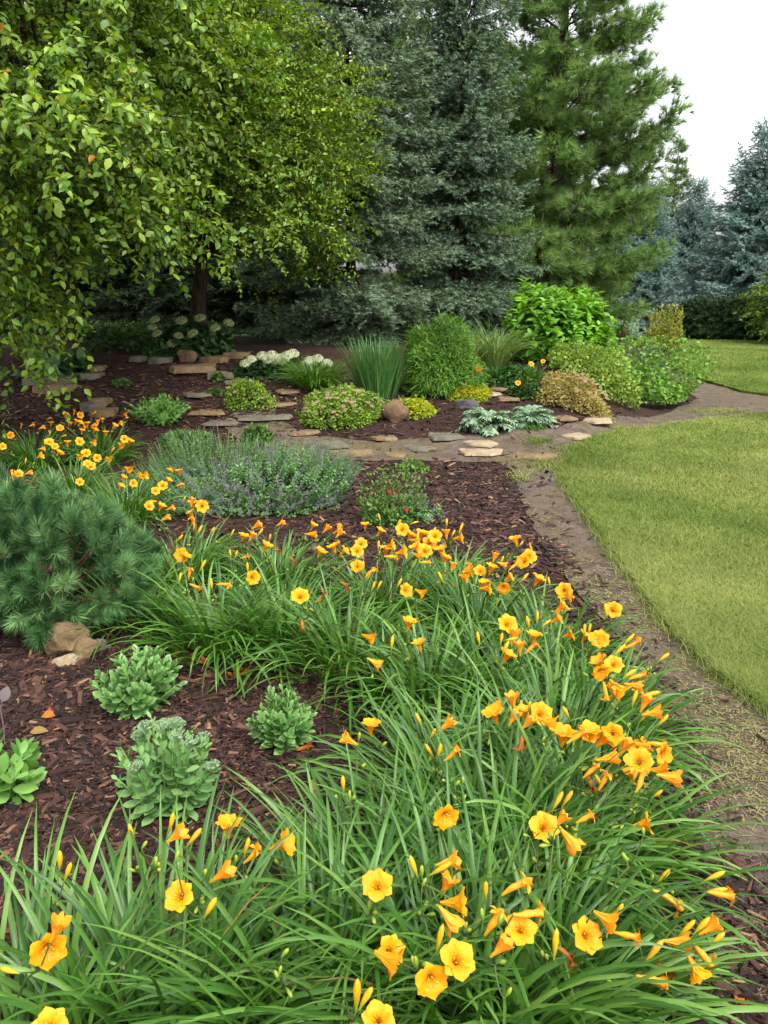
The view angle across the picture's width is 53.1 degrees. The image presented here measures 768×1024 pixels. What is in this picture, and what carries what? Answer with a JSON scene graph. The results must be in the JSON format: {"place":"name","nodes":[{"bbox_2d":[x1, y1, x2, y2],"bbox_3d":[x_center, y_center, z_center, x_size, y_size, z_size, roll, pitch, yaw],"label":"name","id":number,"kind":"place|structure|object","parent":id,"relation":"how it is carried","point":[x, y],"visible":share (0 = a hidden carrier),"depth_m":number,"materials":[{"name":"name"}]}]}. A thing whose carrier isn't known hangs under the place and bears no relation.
{"place":"outdoors","nodes":[
{"label":"outdoors","id":0,"kind":"place"},
{"bbox_2d":[0,303,715,898],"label":"ground","id":1,"kind":"structure","parent":0,"point":[238,339],"depth_m":13.73,"materials":[{"name":"brown soil"}]},
{"bbox_2d":[0,0,113,335],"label":"spruce tree","id":2,"kind":"object","parent":1,"relation":"on","point":[84,287],"visible":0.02,"depth_m":16.23,"materials":[{"name":"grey plant"}]},
{"bbox_2d":[22,2,156,317],"bbox_3d":[-7.133,-9.171,18.234,5.028,10.677,5.133,7,17,25],"label":"spruce tree","id":3,"kind":"object","parent":1,"relation":"on","point":[103,311],"visible":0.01,"depth_m":18.05,"materials":[{"name":"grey plant"}]},
{"bbox_2d":[43,16,272,334],"bbox_3d":[-4.551,-7.668,15.084,4.464,9.284,4.372,7,17,24],"label":"spruce tree","id":4,"kind":"object","parent":1,"relation":"on","point":[168,303],"visible":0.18,"depth_m":15.13,"materials":[{"name":"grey plant"}]},
{"bbox_2d":[208,0,380,337],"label":"spruce tree","id":5,"kind":"object","parent":1,"relation":"on","point":[250,328],"visible":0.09,"depth_m":15.45,"materials":[{"name":"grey plant"}]},
{"bbox_2d":[232,0,462,347],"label":"spruce tree","id":6,"kind":"object","parent":1,"relation":"on","point":[379,297],"visible":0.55,"depth_m":12.46,"materials":[{"name":"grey plant"}]},
{"bbox_2d":[326,0,488,303],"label":"spruce tree","id":7,"kind":"object","parent":1,"relation":"on","point":[406,36],"visible":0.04,"depth_m":20.89,"materials":[{"name":"green plant"}]},
{"bbox_2d":[357,0,553,339],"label":"spruce tree","id":8,"kind":"object","parent":1,"relation":"on","point":[469,291],"visible":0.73,"depth_m":13.53,"materials":[{"name":"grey plant"}]},
{"bbox_2d":[479,15,604,329],"bbox_3d":[4.182,-8.739,20.475,4.017,8.356,3.935,2,16,8],"label":"spruce tree","id":9,"kind":"object","parent":1,"relation":"on","point":[540,253],"visible":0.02,"depth_m":19.77,"materials":[{"name":"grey plant"}]},
{"bbox_2d":[608,174,697,335],"bbox_3d":[9.633,-9.233,28.714,4.217,6.298,4.321,-9,18,-29],"label":"blue spruce","id":10,"kind":"object","parent":1,"relation":"on","point":[659,286],"visible":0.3,"depth_m":27.96,"materials":[{"name":"grey plant"}]},
{"bbox_2d":[641,134,697,288],"bbox_3d":[14.105,-13.605,37.740,4.539,9.126,4.762,5,16,17],"label":"conifer tree","id":11,"kind":"object","parent":1,"relation":"on","point":[683,172],"visible":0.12,"depth_m":36.75,"materials":[{"name":"green plant"}]},
{"bbox_2d":[663,175,726,311],"bbox_3d":[14.279,-11.757,36.090,4.910,7.625,4.792,-8,17,-25],"label":"blue spruce","id":12,"kind":"object","parent":1,"relation":"on","point":[690,223],"visible":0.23,"depth_m":35.31,"materials":[{"name":"grey plant"}]},
{"bbox_2d":[674,116,767,299],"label":"blue spruce","id":13,"kind":"object","parent":1,"relation":"on","point":[744,231],"visible":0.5,"depth_m":30.04,"materials":[{"name":"grey plant"}]},
{"bbox_2d":[712,289,767,340],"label":"juniper","id":14,"kind":"object","parent":1,"relation":"on","point":[755,337],"visible":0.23,"depth_m":26.12,"materials":[{"name":"green plant"}]},
{"bbox_2d":[0,334,767,1023],"bbox_3d":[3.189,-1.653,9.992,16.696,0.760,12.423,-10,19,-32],"label":"bark mulch","id":15,"kind":"object","parent":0,"point":[26,704],"visible":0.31,"depth_m":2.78,"materials":[{"name":"brown wood"}]},
{"bbox_2d":[0,728,46,804],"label":"sedum","id":16,"kind":"object","parent":15,"relation":"on","point":[18,767],"visible":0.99,"depth_m":2.25,"materials":[{"name":"green plant"}]},
{"bbox_2d":[0,452,75,498],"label":"daylily","id":17,"kind":"object","parent":15,"relation":"on","point":[20,472],"visible":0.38,"depth_m":5.00,"materials":[{"name":"green plant"}]},
{"bbox_2d":[11,350,68,378],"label":"hosta","id":18,"kind":"object","parent":15,"relation":"on","point":[55,360],"visible":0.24,"depth_m":9.27,"materials":[{"name":"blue plant"}]},
{"bbox_2d":[0,414,98,477],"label":"daylily","id":19,"kind":"object","parent":15,"relation":"on","point":[30,453],"visible":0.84,"depth_m":6.60,"materials":[{"name":"green plant"}]},
{"bbox_2d":[32,383,77,393],"bbox_3d":[-3.827,-1.463,9.039,0.530,0.087,0.574,-3,16,-9],"label":"edging stone","id":20,"kind":"object","parent":15,"relation":"on","point":[69,387],"visible":0.64,"depth_m":8.83,"materials":[{"name":"beige stone"}]},
{"bbox_2d":[42,621,90,655],"bbox_3d":[-1.336,0.548,3.240,0.193,0.182,0.133,-8,17,-26],"label":"boulder","id":21,"kind":"object","parent":15,"relation":"on","point":[60,644],"visible":0.61,"depth_m":3.19,"materials":[{"name":"beige stone"}]},
{"bbox_2d":[51,653,82,668],"bbox_3d":[-1.292,0.615,3.157,0.108,0.075,0.114,8,18,28],"label":"boulder","id":22,"kind":"object","parent":15,"relation":"on","point":[63,660],"visible":0.64,"depth_m":3.13,"materials":[{"name":"stone"}]},
{"bbox_2d":[0,435,134,498],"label":"daylily","id":23,"kind":"object","parent":15,"relation":"on","point":[81,472],"visible":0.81,"depth_m":5.68,"materials":[{"name":"green plant"}]},
{"bbox_2d":[42,346,96,376],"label":"hosta","id":24,"kind":"object","parent":15,"relation":"on","point":[81,361],"visible":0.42,"depth_m":9.45,"materials":[{"name":"green plant"}]},
{"bbox_2d":[0,461,169,654],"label":"mugo pine","id":25,"kind":"object","parent":15,"relation":"on","point":[68,534],"visible":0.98,"depth_m":3.26,"materials":[{"name":"green plant"}]},
{"bbox_2d":[73,636,100,657],"bbox_3d":[-1.242,0.577,3.220,0.116,0.120,0.105,-8,17,-26],"label":"boulder","id":26,"kind":"object","parent":15,"relation":"on","point":[82,643],"visible":0.63,"depth_m":3.19,"materials":[{"name":"beige stone"}]},
{"bbox_2d":[42,409,158,467],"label":"daylily","id":27,"kind":"object","parent":15,"relation":"on","point":[104,445],"visible":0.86,"depth_m":6.74,"materials":[{"name":"green plant"}]},
{"bbox_2d":[88,407,118,417],"bbox_3d":[-2.953,-1.054,8.134,0.277,0.079,0.344,4,16,12],"label":"edging stone","id":28,"kind":"object","parent":15,"relation":"on","point":[107,412],"visible":0.92,"depth_m":8.04,"materials":[{"name":"beige stone"}]},
{"bbox_2d":[43,525,216,660],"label":"daylily","id":29,"kind":"object","parent":15,"relation":"on","point":[137,619],"visible":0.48,"depth_m":3.44,"materials":[{"name":"green plant"}]},
{"bbox_2d":[74,453,193,531],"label":"daylily","id":30,"kind":"object","parent":15,"relation":"on","point":[129,504],"visible":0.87,"depth_m":5.05,"materials":[{"name":"green plant"}]},
{"bbox_2d":[84,644,187,719],"bbox_3d":[-0.891,0.604,2.764,0.302,0.256,0.341,14,21,41],"label":"sedum","id":31,"kind":"object","parent":15,"relation":"on","point":[141,686],"visible":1,"depth_m":2.72,"materials":[{"name":"green plant"}]},
{"bbox_2d":[0,0,295,437],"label":"apple tree","id":32,"kind":"object","parent":15,"relation":"on","point":[114,194],"visible":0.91,"depth_m":6.23,"materials":[{"name":"green plant"}]},
{"bbox_2d":[77,317,234,352],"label":"undergrowth","id":33,"kind":"object","parent":15,"relation":"on","point":[126,335],"visible":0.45,"depth_m":11.16,"materials":[{"name":"green plant"}]},
{"bbox_2d":[124,393,190,425],"bbox_3d":[-2.298,-1.061,7.913,0.632,0.353,0.616,0,16,0],"label":"sedum","id":34,"kind":"object","parent":15,"relation":"on","point":[162,410],"visible":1,"depth_m":7.81,"materials":[{"name":"green plant"}]},
{"bbox_2d":[142,338,177,359],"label":"shrub","id":35,"kind":"object","parent":15,"relation":"on","point":[147,351],"visible":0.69,"depth_m":10.25,"materials":[{"name":"green plant"}]},
{"bbox_2d":[110,711,221,825],"bbox_3d":[-0.631,0.721,2.211,0.291,0.323,0.260,-6,17,-21],"label":"sedum","id":36,"kind":"object","parent":15,"relation":"on","point":[172,770],"visible":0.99,"depth_m":2.17,"materials":[{"name":"green plant"}]},
{"bbox_2d":[0,791,338,1023],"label":"daylily","id":37,"kind":"object","parent":15,"relation":"on","point":[48,952],"visible":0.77,"depth_m":1.54,"materials":[{"name":"green plant"}]},
{"bbox_2d":[158,428,214,449],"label":"seedling","id":38,"kind":"object","parent":15,"relation":"on","point":[163,440],"visible":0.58,"depth_m":7.25,"materials":[{"name":"green plant"}]},
{"bbox_2d":[109,496,265,619],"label":"daylily","id":39,"kind":"object","parent":15,"relation":"on","point":[202,506],"visible":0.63,"depth_m":4.04,"materials":[{"name":"green plant"}]},
{"bbox_2d":[177,349,197,361],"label":"boulder","id":40,"kind":"object","parent":15,"relation":"on","point":[184,355],"visible":0.84,"depth_m":10.09,"materials":[{"name":"brown stone"}]},
{"bbox_2d":[148,314,236,359],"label":"hydrangea","id":41,"kind":"object","parent":15,"relation":"on","point":[206,342],"visible":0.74,"depth_m":10.27,"materials":[{"name":"green plant"}]},
{"bbox_2d":[169,363,216,373],"bbox_3d":[-2.384,-1.812,9.686,0.641,0.085,0.568,-5,16,-19],"label":"edging stone","id":42,"kind":"object","parent":15,"relation":"on","point":[194,368],"visible":0.92,"depth_m":9.47,"materials":[{"name":"beige stone"}]},
{"bbox_2d":[0,0,412,332],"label":"apple tree","id":43,"kind":"object","parent":15,"relation":"on","point":[296,171],"visible":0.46,"depth_m":9.23,"materials":[{"name":"green plant"}]},
{"bbox_2d":[86,547,342,698],"bbox_3d":[-0.701,0.394,3.223,1.023,0.442,1.000,-13,20,-38],"label":"daylily","id":44,"kind":"object","parent":15,"relation":"on","point":[182,554],"visible":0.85,"depth_m":3.17,"materials":[{"name":"green plant"}]},
{"bbox_2d":[71,425,367,518],"bbox_3d":[-1.157,-0.342,5.756,2.091,0.566,1.441,0,16,0],"label":"catmint","id":45,"kind":"object","parent":15,"relation":"on","point":[335,483],"visible":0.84,"depth_m":5.38,"materials":[{"name":"green plant"}]},
{"bbox_2d":[0,766,460,1023],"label":"daylily","id":46,"kind":"object","parent":15,"relation":"on","point":[181,895],"visible":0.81,"depth_m":1.55,"materials":[{"name":"green plant"}]},
{"bbox_2d":[223,377,279,410],"bbox_3d":[-1.466,-1.285,8.378,0.539,0.370,0.621,-10,19,-33],"label":"spirea","id":47,"kind":"object","parent":15,"relation":"on","point":[235,394],"visible":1,"depth_m":8.30,"materials":[{"name":"green plant"}]},
{"bbox_2d":[238,422,274,445],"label":"seedling","id":48,"kind":"object","parent":15,"relation":"on","point":[263,431],"visible":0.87,"depth_m":7.30,"materials":[{"name":"green plant"}]},
{"bbox_2d":[237,413,292,420],"bbox_3d":[-1.242,-1.013,8.107,0.575,0.025,0.521,-1,16,-3],"label":"flagstone","id":49,"kind":"object","parent":15,"relation":"on","point":[259,417],"visible":0.79,"depth_m":7.93,"materials":[{"name":"grey stone"}]},
{"bbox_2d":[169,545,386,697],"bbox_3d":[-0.420,0.386,3.230,1.010,0.447,0.910,-4,16,-15],"label":"daylily","id":50,"kind":"object","parent":15,"relation":"on","point":[253,577],"visible":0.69,"depth_m":3.21,"materials":[{"name":"green plant"}]},
{"bbox_2d":[194,519,363,604],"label":"daylily","id":51,"kind":"object","parent":15,"relation":"on","point":[269,565],"visible":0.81,"depth_m":3.89,"materials":[{"name":"green plant"}]},
{"bbox_2d":[245,684,317,754],"bbox_3d":[-0.332,0.686,2.548,0.225,0.222,0.201,9,18,30],"label":"sedum","id":52,"kind":"object","parent":15,"relation":"on","point":[281,724],"visible":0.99,"depth_m":2.52,"materials":[{"name":"green plant"}]},
{"bbox_2d":[231,349,332,381],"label":"hydrangea","id":53,"kind":"object","parent":15,"relation":"on","point":[260,368],"visible":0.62,"depth_m":9.30,"materials":[{"name":"white plant"}]},
{"bbox_2d":[268,354,356,389],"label":"grass clump","id":54,"kind":"object","parent":15,"relation":"on","point":[311,377],"visible":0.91,"depth_m":8.87,"materials":[{"name":"green plant"}]},
{"bbox_2d":[62,787,581,1023],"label":"daylily","id":55,"kind":"object","parent":15,"relation":"on","point":[377,883],"visible":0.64,"depth_m":1.53,"materials":[{"name":"green plant"}]},
{"bbox_2d":[218,544,448,734],"bbox_3d":[-0.149,0.421,3.071,1.018,0.476,0.956,10,18,31],"label":"daylily","id":56,"kind":"object","parent":15,"relation":"on","point":[299,595],"visible":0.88,"depth_m":3.03,"materials":[{"name":"green plant"}]},
{"bbox_2d":[294,376,391,430],"bbox_3d":[-0.497,-1.121,7.929,1.050,0.504,0.765,6,17,21],"label":"spirea","id":57,"kind":"object","parent":15,"relation":"on","point":[327,398],"visible":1,"depth_m":7.83,"materials":[{"name":"green plant"}]},
{"bbox_2d":[328,448,371,456],"bbox_3d":[-0.305,-0.558,7.108,0.480,0.026,0.421,-3,16,-9],"label":"flagstone","id":58,"kind":"object","parent":15,"relation":"on","point":[351,451],"visible":0.64,"depth_m":7.06,"materials":[{"name":"beige stone"}]},
{"bbox_2d":[157,727,581,1023],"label":"daylily","id":59,"kind":"object","parent":15,"relation":"on","point":[319,806],"visible":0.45,"depth_m":1.81,"materials":[{"name":"green plant"}]},
{"bbox_2d":[334,331,415,399],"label":"iris","id":60,"kind":"object","parent":15,"relation":"on","point":[377,374],"visible":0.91,"depth_m":8.53,"materials":[{"name":"green plant"}]},
{"bbox_2d":[356,462,428,526],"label":"rose bush","id":61,"kind":"object","parent":15,"relation":"on","point":[384,511],"visible":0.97,"depth_m":5.03,"materials":[{"name":"green plant"}]},
{"bbox_2d":[380,399,408,422],"bbox_3d":[0.112,-1.035,8.001,0.303,0.270,0.223,-1,16,-3],"label":"boulder","id":62,"kind":"object","parent":15,"relation":"on","point":[395,411],"visible":0.9,"depth_m":7.92,"materials":[{"name":"brown stone"}]},
{"bbox_2d":[304,513,493,635],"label":"daylily","id":63,"kind":"object","parent":15,"relation":"on","point":[434,535],"visible":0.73,"depth_m":3.54,"materials":[{"name":"green plant"}]},
{"bbox_2d":[392,394,438,419],"bbox_3d":[0.298,-1.120,8.199,0.603,0.246,0.471,0,16,0],"label":"yellow sedum","id":64,"kind":"object","parent":15,"relation":"on","point":[417,404],"visible":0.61,"depth_m":8.08,"materials":[{"name":"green plant"}]},
{"bbox_2d":[398,492,448,524],"bbox_3d":[0.252,-0.030,5.132,0.365,0.241,0.358,0,16,0],"label":"salvia","id":65,"kind":"object","parent":15,"relation":"on","point":[423,510],"visible":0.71,"depth_m":5.08,"materials":[{"name":"green plant"}]},
{"bbox_2d":[302,588,562,747],"bbox_3d":[0.160,0.534,2.801,0.983,0.415,1.033,0,16,0],"label":"daylily","id":66,"kind":"object","parent":15,"relation":"on","point":[408,621],"visible":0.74,"depth_m":2.83,"materials":[{"name":"green plant"}]},
{"bbox_2d":[401,307,490,400],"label":"fine leaved shrub","id":67,"kind":"object","parent":15,"relation":"on","point":[435,372],"visible":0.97,"depth_m":8.61,"materials":[{"name":"green plant"}]},
{"bbox_2d":[265,655,636,884],"bbox_3d":[0.204,0.712,2.173,1.096,0.413,1.087,0,16,0],"label":"daylily","id":68,"kind":"object","parent":15,"relation":"on","point":[493,710],"visible":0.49,"depth_m":2.28,"materials":[{"name":"green plant"}]},
{"bbox_2d":[366,519,538,616],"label":"daylily","id":69,"kind":"object","parent":15,"relation":"on","point":[514,539],"visible":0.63,"depth_m":3.82,"materials":[{"name":"green plant"}]},
{"bbox_2d":[454,399,479,409],"bbox_3d":[0.906,-1.162,8.375,0.288,0.145,0.232,0,16,-1],"label":"boulder","id":70,"kind":"object","parent":15,"relation":"on","point":[465,404],"visible":0.75,"depth_m":8.30,"materials":[{"name":"grey stone"}]},
{"bbox_2d":[445,383,492,402],"bbox_3d":[0.956,-1.366,8.681,0.555,0.268,0.444,0,16,0],"label":"yellow sedum","id":71,"kind":"object","parent":15,"relation":"on","point":[481,392],"visible":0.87,"depth_m":8.57,"materials":[{"name":"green plant"}]},
{"bbox_2d":[178,754,764,1023],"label":"daylily","id":72,"kind":"object","parent":15,"relation":"on","point":[458,961],"visible":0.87,"depth_m":1.48,"materials":[{"name":"green plant"}]},
{"bbox_2d":[459,448,502,455],"bbox_3d":[0.898,-0.568,7.110,0.436,0.027,0.453,-2,16,-6],"label":"flagstone","id":73,"kind":"object","parent":15,"relation":"on","point":[484,452],"visible":0.8,"depth_m":7.00,"materials":[{"name":"stone"}]},
{"bbox_2d":[382,543,582,661],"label":"daylily","id":74,"kind":"object","parent":15,"relation":"on","point":[526,557],"visible":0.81,"depth_m":3.36,"materials":[{"name":"green plant"}]},
{"bbox_2d":[455,407,517,436],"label":"feathery plant","id":75,"kind":"object","parent":15,"relation":"on","point":[484,422],"visible":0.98,"depth_m":7.56,"materials":[{"name":"green plant"}]},
{"bbox_2d":[236,664,761,1023],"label":"daylily","id":76,"kind":"object","parent":15,"relation":"on","point":[542,825],"visible":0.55,"depth_m":1.88,"materials":[{"name":"green plant"}]},
{"bbox_2d":[453,314,550,366],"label":"ornamental grass","id":77,"kind":"object","parent":15,"relation":"on","point":[492,352],"depth_m":9.71,"materials":[{"name":"green plant"}]},
{"bbox_2d":[481,361,536,386],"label":"groundcover plant","id":78,"kind":"object","parent":15,"relation":"on","point":[504,372],"visible":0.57,"depth_m":9.14,"materials":[{"name":"green plant"}]},
{"bbox_2d":[369,586,667,765],"bbox_3d":[0.432,0.516,2.749,1.071,0.475,0.986,13,20,38],"label":"daylily","id":79,"kind":"object","parent":15,"relation":"on","point":[508,624],"visible":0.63,"depth_m":2.73,"materials":[{"name":"green plant"}]},
{"bbox_2d":[505,372,542,400],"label":"rose bush","id":80,"kind":"object","parent":15,"relation":"on","point":[531,384],"visible":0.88,"depth_m":8.67,"materials":[{"name":"green plant"}]},
{"bbox_2d":[509,405,558,429],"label":"feathery plant","id":81,"kind":"object","parent":15,"relation":"on","point":[533,411],"visible":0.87,"depth_m":7.74,"materials":[{"name":"green plant"}]},
{"bbox_2d":[305,776,767,1023],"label":"daylily","id":82,"kind":"object","parent":15,"relation":"on","point":[589,933],"visible":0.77,"depth_m":1.53,"materials":[{"name":"green plant"}]},
{"bbox_2d":[436,571,666,697],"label":"daylily","id":83,"kind":"object","parent":15,"relation":"on","point":[613,610],"visible":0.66,"depth_m":3.05,"materials":[{"name":"green plant"}]},
{"bbox_2d":[375,630,730,874],"bbox_3d":[0.492,0.643,2.309,1.095,0.466,1.106,0,16,0],"label":"daylily","id":84,"kind":"object","parent":15,"relation":"on","point":[616,689],"visible":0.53,"depth_m":2.36,"materials":[{"name":"green plant"}]},
{"bbox_2d":[497,277,623,394],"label":"hydrangea","id":85,"kind":"object","parent":15,"relation":"on","point":[544,313],"visible":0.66,"depth_m":10.09,"materials":[{"name":"green plant"}]},
{"bbox_2d":[426,0,696,327],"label":"pine tree","id":86,"kind":"object","parent":15,"relation":"on","point":[597,218],"visible":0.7,"depth_m":16.21,"materials":[{"name":"green plant"}]},
{"bbox_2d":[384,687,767,1010],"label":"daylily","id":87,"kind":"object","parent":15,"relation":"on","point":[589,731],"visible":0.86,"depth_m":1.93,"materials":[{"name":"green plant"}]},
{"bbox_2d":[546,336,648,408],"bbox_3d":[2.598,-1.769,9.711,1.155,0.887,1.119,-7,17,-22],"label":"meadow rue","id":88,"kind":"object","parent":15,"relation":"on","point":[592,354],"visible":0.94,"depth_m":9.49,"materials":[{"name":"green plant"}]},
{"bbox_2d":[448,617,752,809],"bbox_3d":[0.685,0.590,2.531,0.981,0.443,0.963,0,16,0],"label":"daylily","id":89,"kind":"object","parent":15,"relation":"on","point":[599,639],"visible":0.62,"depth_m":2.58,"materials":[{"name":"green plant"}]},
{"bbox_2d":[594,313,643,339],"bbox_3d":[7.269,-5.830,24.245,2.091,1.023,1.406,0,16,0],"label":"juniper","id":90,"kind":"object","parent":15,"relation":"on","point":[633,330],"visible":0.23,"depth_m":23.94,"materials":[{"name":"green plant"}]},
{"bbox_2d":[597,332,719,404],"bbox_3d":[3.547,-1.961,10.445,1.854,0.932,1.325,7,17,24],"label":"indigo mound","id":91,"kind":"object","parent":15,"relation":"on","point":[669,394],"visible":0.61,"depth_m":10.23,"materials":[{"name":"green plant"}]},
{"bbox_2d":[639,302,685,350],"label":"golden shrub","id":92,"kind":"object","parent":15,"relation":"on","point":[675,332],"visible":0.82,"depth_m":21.06,"materials":[{"name":"yellow plant"}]},
{"bbox_2d":[24,0,767,283],"label":"sky","id":93,"kind":"structure","parent":0,"point":[720,47],"materials":[{"name":"white"}]},
{"bbox_2d":[222,369,767,1018],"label":"dirt path","id":94,"kind":"structure","parent":0,"point":[710,395],"depth_m":4.37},
{"bbox_2d":[301,440,349,448],"bbox_3d":[-0.577,-0.664,7.357,0.440,0.026,0.536,-3,16,-11],"label":"flagstone","id":95,"kind":"object","parent":94,"relation":"on","point":[336,444],"visible":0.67,"depth_m":7.25,"materials":[{"name":"grey stone"}]},
{"bbox_2d":[427,432,464,440],"bbox_3d":[0.606,-0.741,7.502,0.368,0.026,0.417,1,16,3],"label":"flagstone","id":96,"kind":"object","parent":94,"relation":"on","point":[441,436],"visible":0.98,"depth_m":7.42,"materials":[{"name":"grey stone"}]},
{"bbox_2d":[229,384,767,1003],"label":"grass clippings","id":97,"kind":"object","parent":94,"relation":"on","point":[727,746],"depth_m":2.65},
{"bbox_2d":[515,452,559,459],"bbox_3d":[1.385,-0.525,7.014,0.409,0.027,0.427,-1,16,-2],"label":"flagstone","id":98,"kind":"object","parent":94,"relation":"on","point":[534,456],"visible":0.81,"depth_m":6.92,"materials":[{"name":"beige stone"}]},
{"bbox_2d":[531,367,615,421],"bbox_3d":[2.106,-1.338,8.650,0.936,0.611,0.675,0,16,0],"label":"spirea","id":99,"kind":"object","parent":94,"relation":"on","point":[576,387],"visible":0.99,"depth_m":8.51,"materials":[{"name":"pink plant"}]},
{"bbox_2d":[498,406,763,482],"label":"stray grass","id":100,"kind":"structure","parent":94,"relation":"on","point":[564,448],"depth_m":7.17,"materials":[{"name":"green plant"}]},
{"bbox_2d":[551,410,767,727],"bbox_3d":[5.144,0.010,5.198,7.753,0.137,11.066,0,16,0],"label":"lawn","id":101,"kind":"structure","parent":0,"point":[641,437],"depth_m":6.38,"materials":[{"name":"green plant"}]},
{"bbox_2d":[620,333,767,395],"bbox_3d":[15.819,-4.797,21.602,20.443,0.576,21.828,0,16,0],"label":"lawn beyond path","id":102,"kind":"structure","parent":0,"point":[739,390],"depth_m":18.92,"materials":[{"name":"green plant"}]},
{"bbox_2d":[663,290,758,339],"bbox_3d":[11.731,-6.780,27.128,3.511,2.078,2.594,5,16,16],"label":"juniper","id":103,"kind":"object","parent":102,"relation":"on","point":[703,317],"visible":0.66,"depth_m":26.45,"materials":[{"name":"green plant"}]},
{"bbox_2d":[733,262,767,343],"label":"broadleaf tree","id":104,"kind":"object","parent":102,"relation":"on","point":[763,302],"visible":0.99,"depth_m":24.03,"materials":[{"name":"green plant"}]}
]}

